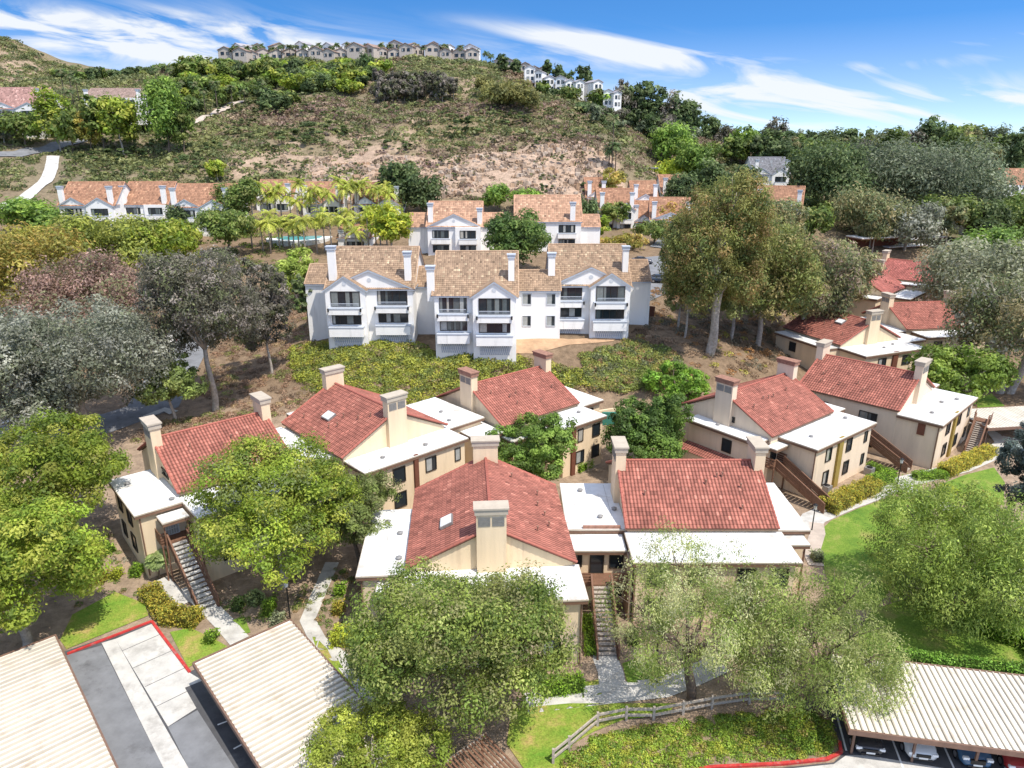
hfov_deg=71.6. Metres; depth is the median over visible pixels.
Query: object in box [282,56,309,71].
broadleaf tree
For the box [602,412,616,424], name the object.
green screen
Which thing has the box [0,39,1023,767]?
ground
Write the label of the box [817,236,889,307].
eucalyptus tree
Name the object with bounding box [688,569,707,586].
window
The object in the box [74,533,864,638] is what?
planting bed
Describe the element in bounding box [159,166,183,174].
bush
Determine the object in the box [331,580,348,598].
shrub
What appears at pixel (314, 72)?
broadleaf tree
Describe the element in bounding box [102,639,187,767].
concrete gutter
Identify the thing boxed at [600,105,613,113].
broadleaf tree
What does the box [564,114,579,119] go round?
bush
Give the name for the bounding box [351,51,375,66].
broadleaf tree
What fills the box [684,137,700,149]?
broadleaf tree
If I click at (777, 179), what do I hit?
window
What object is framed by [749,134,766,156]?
broadleaf tree
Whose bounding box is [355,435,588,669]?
condo house
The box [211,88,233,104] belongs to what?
broadleaf tree
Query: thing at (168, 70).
palm tree
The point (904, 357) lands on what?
window
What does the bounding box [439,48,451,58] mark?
hilltop house
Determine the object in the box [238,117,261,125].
bush
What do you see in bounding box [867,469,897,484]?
hedge
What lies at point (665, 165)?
broadleaf tree
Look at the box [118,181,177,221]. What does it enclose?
condo block
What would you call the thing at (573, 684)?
hedge
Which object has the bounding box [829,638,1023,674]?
hedge
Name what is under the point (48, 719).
carport
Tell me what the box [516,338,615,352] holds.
bare earth
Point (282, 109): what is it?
bush
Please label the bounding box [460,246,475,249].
window
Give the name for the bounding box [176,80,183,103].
palm tree
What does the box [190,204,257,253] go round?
broadleaf tree
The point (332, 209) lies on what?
window
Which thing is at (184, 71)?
broadleaf tree
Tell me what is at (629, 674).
lawn
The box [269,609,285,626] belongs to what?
shrub
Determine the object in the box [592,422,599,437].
window
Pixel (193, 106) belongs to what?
broadleaf tree
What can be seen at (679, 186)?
broadleaf tree
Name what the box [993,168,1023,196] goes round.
condo block
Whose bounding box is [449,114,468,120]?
bush
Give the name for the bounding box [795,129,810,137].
broadleaf tree
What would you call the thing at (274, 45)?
hilltop house
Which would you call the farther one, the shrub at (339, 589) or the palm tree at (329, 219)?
the palm tree at (329, 219)
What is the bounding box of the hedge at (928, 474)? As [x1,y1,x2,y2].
[911,467,949,480]
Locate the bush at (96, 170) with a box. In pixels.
[94,168,118,175]
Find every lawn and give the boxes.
[60,592,147,648]
[170,628,226,666]
[233,617,249,632]
[311,633,354,687]
[507,703,675,767]
[622,659,668,681]
[820,498,929,608]
[856,597,1023,663]
[946,468,1004,502]
[977,393,1003,407]
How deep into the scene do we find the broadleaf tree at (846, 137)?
358.10 m
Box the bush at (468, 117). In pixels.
[448,115,480,131]
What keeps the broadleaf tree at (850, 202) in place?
on the ground at (54, 619)
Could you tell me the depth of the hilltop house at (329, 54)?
360.54 m
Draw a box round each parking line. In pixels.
[835,713,846,750]
[892,741,903,767]
[944,747,954,767]
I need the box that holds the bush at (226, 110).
[213,107,235,114]
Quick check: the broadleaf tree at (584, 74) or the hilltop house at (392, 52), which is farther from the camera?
the hilltop house at (392, 52)
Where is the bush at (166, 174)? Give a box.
[158,172,179,179]
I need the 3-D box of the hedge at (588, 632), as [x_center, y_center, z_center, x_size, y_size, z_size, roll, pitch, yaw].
[6.003,19.570,55.596,1.172,1.168,4.850,0,18,0]
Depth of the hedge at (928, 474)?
82.00 m
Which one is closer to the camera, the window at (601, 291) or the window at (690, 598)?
the window at (690, 598)
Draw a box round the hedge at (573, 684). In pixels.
[541,670,587,699]
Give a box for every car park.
[64,623,255,767]
[784,686,1003,767]
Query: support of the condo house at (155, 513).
on the ground at (54, 619)
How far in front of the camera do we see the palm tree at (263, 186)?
180.92 m
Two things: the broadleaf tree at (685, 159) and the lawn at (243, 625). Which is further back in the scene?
the broadleaf tree at (685, 159)
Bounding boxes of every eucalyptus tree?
[132,244,270,410]
[236,257,296,375]
[369,76,384,101]
[371,67,384,82]
[375,81,391,100]
[383,74,389,82]
[386,79,399,97]
[387,69,402,81]
[392,78,402,99]
[398,79,408,100]
[400,72,409,83]
[403,84,416,100]
[407,72,418,84]
[410,80,425,98]
[417,71,426,79]
[417,78,428,99]
[421,71,433,88]
[426,74,436,97]
[433,75,442,98]
[436,70,447,79]
[436,76,447,101]
[448,77,458,98]
[654,164,783,356]
[658,216,698,328]
[660,248,712,337]
[708,266,775,339]
[720,209,829,346]
[766,239,870,321]
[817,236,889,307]
[937,268,1023,394]
[993,420,1023,518]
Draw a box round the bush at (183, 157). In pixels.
[173,153,204,167]
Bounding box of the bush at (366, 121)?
[357,120,372,127]
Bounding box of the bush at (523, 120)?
[513,115,530,123]
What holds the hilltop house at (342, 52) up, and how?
on the ground at (54, 619)
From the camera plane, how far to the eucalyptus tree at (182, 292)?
87.54 m
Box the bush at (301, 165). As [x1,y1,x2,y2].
[293,159,313,166]
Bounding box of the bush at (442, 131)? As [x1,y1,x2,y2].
[426,128,447,135]
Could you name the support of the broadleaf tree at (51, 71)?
on the ground at (54, 619)
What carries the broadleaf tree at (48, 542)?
on the ground at (54, 619)
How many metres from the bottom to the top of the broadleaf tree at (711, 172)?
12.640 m
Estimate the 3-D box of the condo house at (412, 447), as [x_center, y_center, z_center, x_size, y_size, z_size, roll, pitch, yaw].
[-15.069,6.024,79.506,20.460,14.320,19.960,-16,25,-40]
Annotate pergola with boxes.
[438,734,518,767]
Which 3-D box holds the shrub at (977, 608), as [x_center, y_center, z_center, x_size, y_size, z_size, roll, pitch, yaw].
[37.865,18.531,57.349,1.265,1.807,2.260,0,18,0]
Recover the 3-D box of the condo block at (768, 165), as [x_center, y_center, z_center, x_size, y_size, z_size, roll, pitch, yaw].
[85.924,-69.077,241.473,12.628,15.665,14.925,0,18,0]
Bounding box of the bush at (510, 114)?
[501,112,529,125]
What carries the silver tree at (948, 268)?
on the ground at (54, 619)
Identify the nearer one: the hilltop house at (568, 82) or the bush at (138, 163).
the bush at (138, 163)
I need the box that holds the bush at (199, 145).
[196,144,215,150]
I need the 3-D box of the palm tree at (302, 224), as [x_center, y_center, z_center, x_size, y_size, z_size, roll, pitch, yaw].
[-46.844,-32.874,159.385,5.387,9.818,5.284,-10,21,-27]
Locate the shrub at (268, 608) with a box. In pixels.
[259,596,277,617]
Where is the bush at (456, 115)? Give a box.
[443,113,461,121]
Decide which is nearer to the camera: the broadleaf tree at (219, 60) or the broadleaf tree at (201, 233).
the broadleaf tree at (201, 233)
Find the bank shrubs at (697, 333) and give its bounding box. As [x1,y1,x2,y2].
[620,287,794,377]
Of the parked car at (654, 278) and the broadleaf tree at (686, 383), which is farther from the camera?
the parked car at (654, 278)
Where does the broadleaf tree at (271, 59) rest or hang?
on the ground at (54, 619)
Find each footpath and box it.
[143,407,177,415]
[157,576,189,605]
[181,583,247,644]
[300,562,388,706]
[525,657,727,711]
[593,650,626,692]
[801,436,1020,527]
[805,522,824,565]
[881,484,974,521]
[970,422,1005,446]
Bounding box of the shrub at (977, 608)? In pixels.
[965,601,991,624]
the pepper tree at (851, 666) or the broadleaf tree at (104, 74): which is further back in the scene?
the broadleaf tree at (104, 74)
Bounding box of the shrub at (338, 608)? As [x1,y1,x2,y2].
[328,598,346,617]
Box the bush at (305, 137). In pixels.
[297,135,324,143]
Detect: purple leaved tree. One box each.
[0,245,164,338]
[912,295,970,319]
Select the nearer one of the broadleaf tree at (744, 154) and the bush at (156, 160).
the bush at (156, 160)
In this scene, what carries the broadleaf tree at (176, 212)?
on the ground at (54, 619)
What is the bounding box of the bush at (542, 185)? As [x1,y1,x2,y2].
[539,183,553,192]
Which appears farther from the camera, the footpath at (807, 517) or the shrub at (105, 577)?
the footpath at (807, 517)
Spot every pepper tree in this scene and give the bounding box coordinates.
[588,515,817,701]
[710,556,921,727]
[856,472,1023,649]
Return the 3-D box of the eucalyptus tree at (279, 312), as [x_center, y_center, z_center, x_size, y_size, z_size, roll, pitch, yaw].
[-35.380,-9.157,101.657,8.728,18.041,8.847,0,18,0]
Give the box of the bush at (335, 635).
[327,622,356,649]
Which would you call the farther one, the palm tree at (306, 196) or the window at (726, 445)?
the palm tree at (306, 196)
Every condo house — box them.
[108,391,317,612]
[277,364,484,524]
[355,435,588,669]
[436,349,606,477]
[559,436,810,660]
[679,356,912,513]
[774,302,926,370]
[800,339,993,468]
[825,259,925,316]
[861,290,984,371]
[882,249,954,300]
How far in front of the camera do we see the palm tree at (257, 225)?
163.39 m
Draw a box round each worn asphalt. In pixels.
[66,645,162,767]
[168,710,233,767]
[800,755,939,767]
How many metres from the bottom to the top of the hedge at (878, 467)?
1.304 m
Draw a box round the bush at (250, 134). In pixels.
[245,130,262,136]
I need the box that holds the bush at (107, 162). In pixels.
[102,159,124,166]
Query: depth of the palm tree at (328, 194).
180.31 m
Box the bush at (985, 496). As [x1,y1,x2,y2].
[963,490,1000,508]
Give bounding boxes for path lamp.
[284,580,290,618]
[811,503,817,529]
[897,458,903,483]
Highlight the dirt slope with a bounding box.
[129,291,316,443]
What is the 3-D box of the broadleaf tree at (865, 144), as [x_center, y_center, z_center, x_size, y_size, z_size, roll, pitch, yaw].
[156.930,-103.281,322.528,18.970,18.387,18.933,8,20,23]
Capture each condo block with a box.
[0,87,64,138]
[55,181,131,224]
[82,88,150,125]
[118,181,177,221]
[168,183,247,235]
[256,179,301,211]
[301,181,351,216]
[303,245,434,348]
[336,224,378,245]
[352,182,406,223]
[408,201,502,255]
[425,250,561,365]
[514,195,600,250]
[545,243,651,338]
[583,177,605,199]
[594,188,635,227]
[627,180,658,199]
[634,200,648,226]
[648,197,691,234]
[656,174,682,196]
[745,157,790,185]
[757,185,805,222]
[954,205,976,235]
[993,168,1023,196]
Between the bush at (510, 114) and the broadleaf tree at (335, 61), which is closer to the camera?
the bush at (510, 114)
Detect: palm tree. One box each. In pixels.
[54,68,65,97]
[61,88,75,104]
[62,72,74,102]
[70,77,80,99]
[151,66,159,78]
[165,66,173,75]
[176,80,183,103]
[187,81,197,88]
[197,87,209,114]
[208,81,220,109]
[226,85,236,102]
[238,87,248,104]
[245,213,258,247]
[248,195,260,230]
[249,180,269,218]
[250,220,273,250]
[251,44,258,50]
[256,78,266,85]
[256,216,278,253]
[257,208,278,247]
[258,191,278,210]
[264,182,283,222]
[265,189,284,216]
[270,215,288,249]
[272,181,290,215]
[272,217,286,247]
[277,43,285,56]
[278,213,295,248]
[280,191,298,218]
[280,216,299,249]
[285,44,292,51]
[285,219,308,246]
[286,196,305,214]
[289,177,308,221]
[289,214,313,255]
[299,186,319,216]
[299,192,319,216]
[304,182,323,228]
[305,215,326,252]
[310,207,329,251]
[316,187,337,212]
[316,188,333,212]
[318,212,340,244]
[328,175,344,212]
[328,212,341,229]
[333,215,353,245]
[334,183,352,223]
[335,179,353,210]
[335,206,357,230]
[342,180,357,223]
[344,180,364,223]
[344,225,366,245]
[348,214,369,245]
[355,177,371,196]
[355,204,374,245]
[362,182,379,203]
[368,185,384,203]
[377,180,394,202]
[378,187,398,202]
[602,145,615,166]
[607,113,619,167]
[609,142,622,171]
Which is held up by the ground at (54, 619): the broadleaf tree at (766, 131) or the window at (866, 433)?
the broadleaf tree at (766, 131)
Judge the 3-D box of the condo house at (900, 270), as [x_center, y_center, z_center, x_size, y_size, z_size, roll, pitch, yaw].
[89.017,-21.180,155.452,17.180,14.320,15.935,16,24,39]
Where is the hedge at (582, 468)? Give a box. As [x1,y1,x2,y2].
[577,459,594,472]
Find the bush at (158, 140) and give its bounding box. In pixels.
[147,138,167,145]
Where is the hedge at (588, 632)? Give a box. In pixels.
[582,612,596,656]
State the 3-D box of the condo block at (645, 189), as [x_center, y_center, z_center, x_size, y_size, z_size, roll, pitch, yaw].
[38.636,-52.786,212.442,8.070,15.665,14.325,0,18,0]
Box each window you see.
[64,208,82,214]
[91,209,108,215]
[116,495,123,512]
[121,519,128,537]
[126,207,140,213]
[126,509,133,527]
[130,531,138,552]
[148,208,162,213]
[161,467,168,479]
[181,210,195,216]
[260,204,270,209]
[277,204,287,209]
[306,206,318,212]
[325,207,337,212]
[330,291,360,306]
[332,315,361,324]
[344,241,363,245]
[377,291,407,304]
[378,313,408,322]
[392,465,405,484]
[394,490,406,508]
[425,455,436,472]
[432,230,448,237]
[433,245,448,251]
[439,298,466,312]
[440,321,466,330]
[454,447,460,461]
[460,231,475,238]
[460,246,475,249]
[478,298,509,313]
[479,323,509,332]
[522,293,531,304]
[522,315,530,325]
[542,639,560,656]
[546,293,555,304]
[546,315,554,325]
[558,239,574,243]
[559,225,574,232]
[560,287,581,299]
[560,308,581,316]
[575,449,584,464]
[576,555,581,566]
[577,428,583,442]
[591,444,599,458]
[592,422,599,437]
[595,309,623,318]
[596,286,624,300]
[609,555,623,568]
[609,586,621,595]
[620,225,630,227]
[645,598,663,614]
[646,569,665,586]
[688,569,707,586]
[688,598,702,614]
[721,438,731,453]
[736,569,756,586]
[769,569,789,586]
[775,177,785,181]
[788,341,795,351]
[821,469,828,485]
[824,446,832,462]
[842,459,849,474]
[845,437,852,452]
[858,410,877,426]
[859,453,864,464]
[863,431,868,442]
[878,358,886,365]
[901,354,910,364]
[934,341,942,345]
[940,442,946,456]
[945,422,951,435]
[952,432,957,446]
[957,413,961,425]
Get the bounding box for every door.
[165,523,179,534]
[589,555,603,572]
[769,452,775,462]
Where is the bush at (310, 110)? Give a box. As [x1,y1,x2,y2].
[300,103,320,111]
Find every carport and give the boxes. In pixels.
[0,634,118,767]
[192,619,408,767]
[822,652,1023,767]
[846,234,913,247]
[883,242,927,248]
[900,234,945,240]
[931,544,1023,624]
[969,405,1023,443]
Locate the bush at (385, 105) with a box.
[383,103,398,112]
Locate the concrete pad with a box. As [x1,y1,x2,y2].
[116,624,200,725]
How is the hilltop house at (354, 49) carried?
on the ground at (54, 619)
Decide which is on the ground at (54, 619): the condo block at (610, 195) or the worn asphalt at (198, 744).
the condo block at (610, 195)
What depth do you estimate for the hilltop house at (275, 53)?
363.69 m
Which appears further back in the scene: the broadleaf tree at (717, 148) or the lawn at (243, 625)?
the broadleaf tree at (717, 148)
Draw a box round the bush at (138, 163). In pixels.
[125,162,143,169]
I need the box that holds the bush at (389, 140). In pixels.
[383,138,412,149]
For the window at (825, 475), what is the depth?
78.91 m
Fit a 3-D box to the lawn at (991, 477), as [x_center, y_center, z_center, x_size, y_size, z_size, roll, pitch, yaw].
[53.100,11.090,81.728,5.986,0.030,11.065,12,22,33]
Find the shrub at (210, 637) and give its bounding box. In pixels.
[200,627,220,645]
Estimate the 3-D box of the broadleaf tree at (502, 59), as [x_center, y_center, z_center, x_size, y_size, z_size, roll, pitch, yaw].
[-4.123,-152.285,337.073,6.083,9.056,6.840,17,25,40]
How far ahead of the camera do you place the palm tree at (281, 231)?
168.38 m
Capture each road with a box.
[0,139,87,156]
[0,309,208,442]
[2,156,58,203]
[645,256,672,300]
[651,238,663,247]
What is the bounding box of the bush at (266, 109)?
[263,107,285,114]
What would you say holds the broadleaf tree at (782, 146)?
on the ground at (54, 619)
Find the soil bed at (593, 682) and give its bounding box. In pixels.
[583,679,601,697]
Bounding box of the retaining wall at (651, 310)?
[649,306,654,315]
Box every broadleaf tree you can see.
[0,107,16,142]
[0,108,41,146]
[0,194,66,229]
[0,219,102,313]
[0,406,133,538]
[0,485,113,645]
[19,225,62,238]
[28,84,74,151]
[40,104,86,151]
[43,209,169,272]
[47,67,68,77]
[69,110,102,148]
[73,71,86,79]
[78,94,112,148]
[84,66,102,79]
[92,92,141,154]
[101,67,107,78]
[108,69,121,76]
[115,217,201,270]
[121,66,135,74]
[132,75,189,152]
[134,66,141,73]
[134,352,209,421]
[145,66,160,74]
[160,64,170,70]
[163,204,192,221]
[165,59,201,76]
[168,106,196,151]
[168,218,203,239]
[173,77,192,88]
[175,68,190,77]
[177,94,200,109]
[177,96,205,110]
[178,55,194,62]
[178,71,200,77]
[178,87,192,96]
[179,427,365,592]
[181,74,210,89]
[188,54,217,73]
[189,98,203,109]
[190,87,208,100]
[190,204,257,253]
[195,61,219,74]
[197,75,214,91]
[200,76,219,87]
[203,159,227,181]
[208,86,242,100]
[208,176,264,215]
[209,73,239,85]
[211,61,231,74]
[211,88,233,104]
[213,58,235,65]
[218,82,236,92]
[228,69,249,78]
[230,61,258,78]
[230,80,251,95]
[241,60,262,75]
[247,83,272,95]
[249,74,275,85]
[253,87,278,100]
[256,97,272,109]
[258,54,285,67]
[260,59,280,72]
[260,67,287,82]
[266,247,318,298]
[268,92,291,109]
[276,89,300,102]
[277,77,294,90]
[278,72,296,80]
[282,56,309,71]
[285,67,305,76]
[287,73,306,90]
[290,273,312,324]
[295,71,320,88]
[298,76,324,93]
[298,695,456,767]
[300,67,314,73]
[300,82,318,92]
[302,65,322,72]
[303,469,404,565]
[304,60,319,68]
[304,70,332,76]
[311,72,330,83]
[316,68,338,78]
[318,76,338,88]
[319,62,331,68]
[327,60,341,71]
[328,67,345,78]
[330,59,359,72]
[334,555,586,739]
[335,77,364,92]
[338,58,355,63]
[338,60,356,70]
[340,68,367,80]
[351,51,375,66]
[352,71,369,84]
[355,66,377,77]
[359,61,372,67]
[364,65,384,70]
[364,200,413,245]
[368,59,393,71]
[375,159,420,193]
[392,166,446,211]
[473,73,496,92]
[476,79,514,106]
[480,182,512,211]
[480,207,552,265]
[485,411,577,480]
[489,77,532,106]
[496,53,509,70]
[509,58,521,75]
[509,187,542,203]
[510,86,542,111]
[534,80,550,92]
[541,59,551,75]
[545,88,561,95]
[551,62,565,76]
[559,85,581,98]
[566,70,575,79]
[574,103,589,112]
[575,64,592,81]
[581,194,599,213]
[584,88,604,105]
[589,103,601,122]
[593,94,610,105]
[598,201,631,228]
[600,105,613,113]
[600,114,606,121]
[600,121,617,128]
[600,215,611,234]
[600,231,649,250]
[600,391,694,458]
[602,119,625,127]
[602,167,626,187]
[613,78,633,119]
[613,107,627,120]
[620,119,632,125]
[621,81,640,115]
[622,95,636,119]
[624,107,643,125]
[630,218,671,242]
[631,121,648,131]
[634,80,655,114]
[639,360,711,402]
[640,112,659,137]
[641,85,668,122]
[647,120,696,161]
[649,158,684,173]
[655,88,680,121]
[655,114,677,129]
[658,201,694,220]
[661,172,697,196]
[665,89,695,126]
[673,142,714,183]
[676,119,686,129]
[681,99,705,136]
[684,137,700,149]
[687,126,700,145]
[691,157,731,191]
[697,114,722,138]
[700,141,726,159]
[712,124,735,141]
[722,124,759,164]
[722,136,742,162]
[731,164,762,196]
[732,138,752,163]
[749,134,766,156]
[752,128,781,156]
[759,115,789,137]
[762,130,799,161]
[769,197,810,241]
[775,135,878,211]
[782,129,799,141]
[783,134,804,149]
[789,141,822,172]
[793,200,835,239]
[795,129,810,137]
[798,133,812,144]
[803,198,815,207]
[804,129,825,144]
[804,195,823,207]
[815,126,851,144]
[824,136,853,151]
[824,182,920,233]
[838,135,850,145]
[839,128,863,143]
[846,135,870,171]
[851,204,897,247]
[856,203,898,252]
[859,128,877,147]
[876,125,910,148]
[882,197,947,250]
[897,142,923,155]
[903,340,1023,403]
[905,128,933,146]
[909,115,946,147]
[912,191,990,239]
[930,120,949,137]
[934,199,970,244]
[938,127,976,151]
[940,123,961,140]
[946,223,1023,274]
[952,123,991,143]
[958,200,990,234]
[963,126,983,148]
[963,199,1015,230]
[968,143,1004,164]
[972,215,1002,233]
[981,122,1013,144]
[983,133,1011,167]
[995,195,1023,217]
[997,240,1023,283]
[1000,127,1023,167]
[1002,189,1023,201]
[1012,208,1023,232]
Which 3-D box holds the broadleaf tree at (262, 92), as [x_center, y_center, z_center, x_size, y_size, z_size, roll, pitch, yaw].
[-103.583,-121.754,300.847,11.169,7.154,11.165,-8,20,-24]
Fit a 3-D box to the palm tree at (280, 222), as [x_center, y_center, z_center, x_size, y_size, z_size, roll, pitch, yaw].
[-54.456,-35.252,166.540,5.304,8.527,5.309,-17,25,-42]
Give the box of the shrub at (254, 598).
[244,588,266,607]
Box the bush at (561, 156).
[552,154,569,160]
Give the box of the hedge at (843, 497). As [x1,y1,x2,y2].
[819,475,886,516]
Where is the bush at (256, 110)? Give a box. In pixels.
[253,109,269,115]
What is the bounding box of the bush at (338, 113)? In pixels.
[321,109,340,115]
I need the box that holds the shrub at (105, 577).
[92,569,110,585]
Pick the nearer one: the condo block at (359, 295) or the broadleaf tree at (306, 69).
the condo block at (359, 295)
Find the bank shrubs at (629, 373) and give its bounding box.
[577,337,692,393]
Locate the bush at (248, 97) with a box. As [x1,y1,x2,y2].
[244,95,256,102]
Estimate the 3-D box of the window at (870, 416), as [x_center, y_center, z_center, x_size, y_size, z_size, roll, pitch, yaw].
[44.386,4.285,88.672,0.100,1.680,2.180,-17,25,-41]
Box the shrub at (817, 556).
[808,547,825,562]
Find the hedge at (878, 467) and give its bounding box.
[866,461,898,476]
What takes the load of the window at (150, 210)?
in the condo block at (151, 199)
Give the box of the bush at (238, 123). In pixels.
[233,118,255,125]
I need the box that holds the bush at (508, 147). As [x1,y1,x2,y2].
[497,145,516,151]
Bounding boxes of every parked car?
[632,256,652,263]
[651,274,662,282]
[838,709,885,756]
[900,737,938,761]
[953,742,993,767]
[997,748,1023,767]
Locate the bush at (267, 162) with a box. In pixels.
[254,161,270,166]
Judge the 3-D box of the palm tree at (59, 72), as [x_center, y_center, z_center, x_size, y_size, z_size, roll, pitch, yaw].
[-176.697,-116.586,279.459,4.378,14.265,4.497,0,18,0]
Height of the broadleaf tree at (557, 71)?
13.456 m
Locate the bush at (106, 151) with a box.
[86,148,123,159]
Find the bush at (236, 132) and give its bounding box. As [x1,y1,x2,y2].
[230,126,249,136]
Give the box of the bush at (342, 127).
[299,121,346,134]
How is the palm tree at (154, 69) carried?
on the ground at (54, 619)
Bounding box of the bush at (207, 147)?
[202,140,222,148]
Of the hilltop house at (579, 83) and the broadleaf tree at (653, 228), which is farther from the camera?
the hilltop house at (579, 83)
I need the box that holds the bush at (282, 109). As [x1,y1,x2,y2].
[270,105,287,112]
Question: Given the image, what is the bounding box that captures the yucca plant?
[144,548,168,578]
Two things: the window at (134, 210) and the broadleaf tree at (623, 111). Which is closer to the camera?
the window at (134, 210)
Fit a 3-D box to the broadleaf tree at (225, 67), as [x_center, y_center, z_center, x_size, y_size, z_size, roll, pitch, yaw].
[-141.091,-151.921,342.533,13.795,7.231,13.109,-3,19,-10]
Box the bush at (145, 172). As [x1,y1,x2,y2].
[138,171,157,177]
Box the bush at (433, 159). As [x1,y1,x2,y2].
[425,156,442,165]
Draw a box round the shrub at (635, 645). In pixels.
[624,626,639,646]
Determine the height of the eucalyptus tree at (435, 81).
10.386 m
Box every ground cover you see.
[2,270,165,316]
[107,222,312,277]
[559,705,837,767]
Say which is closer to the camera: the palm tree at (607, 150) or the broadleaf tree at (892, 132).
the palm tree at (607, 150)
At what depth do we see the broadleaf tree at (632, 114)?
296.68 m
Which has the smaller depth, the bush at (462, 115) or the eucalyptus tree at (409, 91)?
the bush at (462, 115)
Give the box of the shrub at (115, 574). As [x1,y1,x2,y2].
[106,566,125,581]
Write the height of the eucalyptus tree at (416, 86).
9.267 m
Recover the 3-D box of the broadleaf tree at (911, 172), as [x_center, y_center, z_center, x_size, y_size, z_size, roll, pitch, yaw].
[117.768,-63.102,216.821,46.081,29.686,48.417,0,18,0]
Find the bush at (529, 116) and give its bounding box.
[525,114,540,119]
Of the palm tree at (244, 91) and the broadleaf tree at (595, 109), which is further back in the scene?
the palm tree at (244, 91)
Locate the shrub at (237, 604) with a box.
[228,594,245,612]
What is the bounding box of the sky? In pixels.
[0,0,1023,137]
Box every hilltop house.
[217,46,232,58]
[231,43,252,49]
[232,47,254,62]
[249,50,257,59]
[255,48,267,58]
[266,49,284,58]
[267,42,284,50]
[282,48,296,56]
[294,41,314,50]
[295,48,308,57]
[307,46,323,59]
[320,48,338,61]
[322,42,341,49]
[334,48,346,57]
[341,41,350,49]
[346,42,366,59]
[364,43,389,57]
[377,47,387,58]
[387,48,398,58]
[388,40,402,48]
[398,43,415,56]
[414,45,423,55]
[424,42,440,56]
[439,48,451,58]
[448,44,455,50]
[452,48,465,59]
[464,44,480,59]
[465,47,479,60]
[521,62,529,71]
[523,65,535,85]
[534,69,546,87]
[543,75,554,88]
[555,75,566,88]
[564,79,574,87]
[572,79,584,100]
[584,79,603,103]
[603,89,613,107]
[610,90,621,110]
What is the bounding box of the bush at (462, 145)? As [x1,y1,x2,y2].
[445,144,466,151]
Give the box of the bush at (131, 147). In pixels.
[117,145,147,156]
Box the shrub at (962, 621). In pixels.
[950,610,971,628]
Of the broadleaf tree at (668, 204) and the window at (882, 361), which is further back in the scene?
the broadleaf tree at (668, 204)
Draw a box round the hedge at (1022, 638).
[1014,627,1023,649]
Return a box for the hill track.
[193,101,242,122]
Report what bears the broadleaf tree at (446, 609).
on the ground at (54, 619)
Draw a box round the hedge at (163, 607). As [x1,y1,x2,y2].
[136,580,206,629]
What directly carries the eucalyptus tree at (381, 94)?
on the ground at (54, 619)
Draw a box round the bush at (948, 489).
[933,483,963,500]
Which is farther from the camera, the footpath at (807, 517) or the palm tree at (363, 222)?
the palm tree at (363, 222)
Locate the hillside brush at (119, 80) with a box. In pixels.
[0,36,833,200]
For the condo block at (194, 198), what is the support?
on the ground at (54, 619)
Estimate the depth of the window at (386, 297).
105.34 m
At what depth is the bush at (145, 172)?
214.22 m
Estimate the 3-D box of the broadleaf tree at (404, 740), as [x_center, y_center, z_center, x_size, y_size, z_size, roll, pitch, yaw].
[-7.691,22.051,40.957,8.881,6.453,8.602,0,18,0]
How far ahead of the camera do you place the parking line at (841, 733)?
46.47 m
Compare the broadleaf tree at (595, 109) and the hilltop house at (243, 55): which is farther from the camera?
the hilltop house at (243, 55)
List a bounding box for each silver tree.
[0,293,186,433]
[0,314,88,442]
[906,232,1023,323]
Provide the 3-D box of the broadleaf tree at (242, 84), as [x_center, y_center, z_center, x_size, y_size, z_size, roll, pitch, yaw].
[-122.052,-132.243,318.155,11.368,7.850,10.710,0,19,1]
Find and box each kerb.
[67,620,190,672]
[699,740,842,767]
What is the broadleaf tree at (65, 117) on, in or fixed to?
on the ground at (54, 619)
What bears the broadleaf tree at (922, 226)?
on the ground at (54, 619)
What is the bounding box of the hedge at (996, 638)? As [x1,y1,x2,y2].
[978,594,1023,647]
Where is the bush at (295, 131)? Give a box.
[274,128,310,140]
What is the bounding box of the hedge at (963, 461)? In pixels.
[936,443,998,477]
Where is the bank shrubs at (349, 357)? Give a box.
[286,339,589,404]
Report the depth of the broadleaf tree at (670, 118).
296.49 m
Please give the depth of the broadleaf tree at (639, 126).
296.73 m
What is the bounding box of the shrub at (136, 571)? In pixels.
[127,561,143,578]
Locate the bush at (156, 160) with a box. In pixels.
[145,159,159,166]
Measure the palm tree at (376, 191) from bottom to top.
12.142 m
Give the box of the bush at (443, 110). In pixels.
[441,107,460,112]
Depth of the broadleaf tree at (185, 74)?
328.20 m
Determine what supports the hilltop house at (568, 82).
on the ground at (54, 619)
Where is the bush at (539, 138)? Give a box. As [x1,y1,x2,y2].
[531,137,556,145]
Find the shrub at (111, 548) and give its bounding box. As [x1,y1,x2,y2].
[99,540,117,554]
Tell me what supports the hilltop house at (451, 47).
on the ground at (54, 619)
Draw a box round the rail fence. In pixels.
[552,690,785,763]
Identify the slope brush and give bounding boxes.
[729,250,862,347]
[789,180,946,258]
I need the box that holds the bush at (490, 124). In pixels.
[481,123,497,129]
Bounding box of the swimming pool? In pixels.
[266,236,331,245]
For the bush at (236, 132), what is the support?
on the ground at (54, 619)
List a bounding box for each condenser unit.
[822,483,832,493]
[863,465,874,474]
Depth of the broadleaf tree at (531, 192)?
192.18 m
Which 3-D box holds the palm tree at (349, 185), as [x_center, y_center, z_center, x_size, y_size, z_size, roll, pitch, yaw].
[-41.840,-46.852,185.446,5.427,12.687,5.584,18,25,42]
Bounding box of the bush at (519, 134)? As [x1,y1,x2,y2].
[512,131,527,139]
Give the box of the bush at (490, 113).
[486,110,503,115]
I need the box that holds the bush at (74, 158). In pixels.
[65,154,90,160]
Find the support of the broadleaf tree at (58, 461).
on the ground at (54, 619)
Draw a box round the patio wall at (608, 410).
[599,405,633,412]

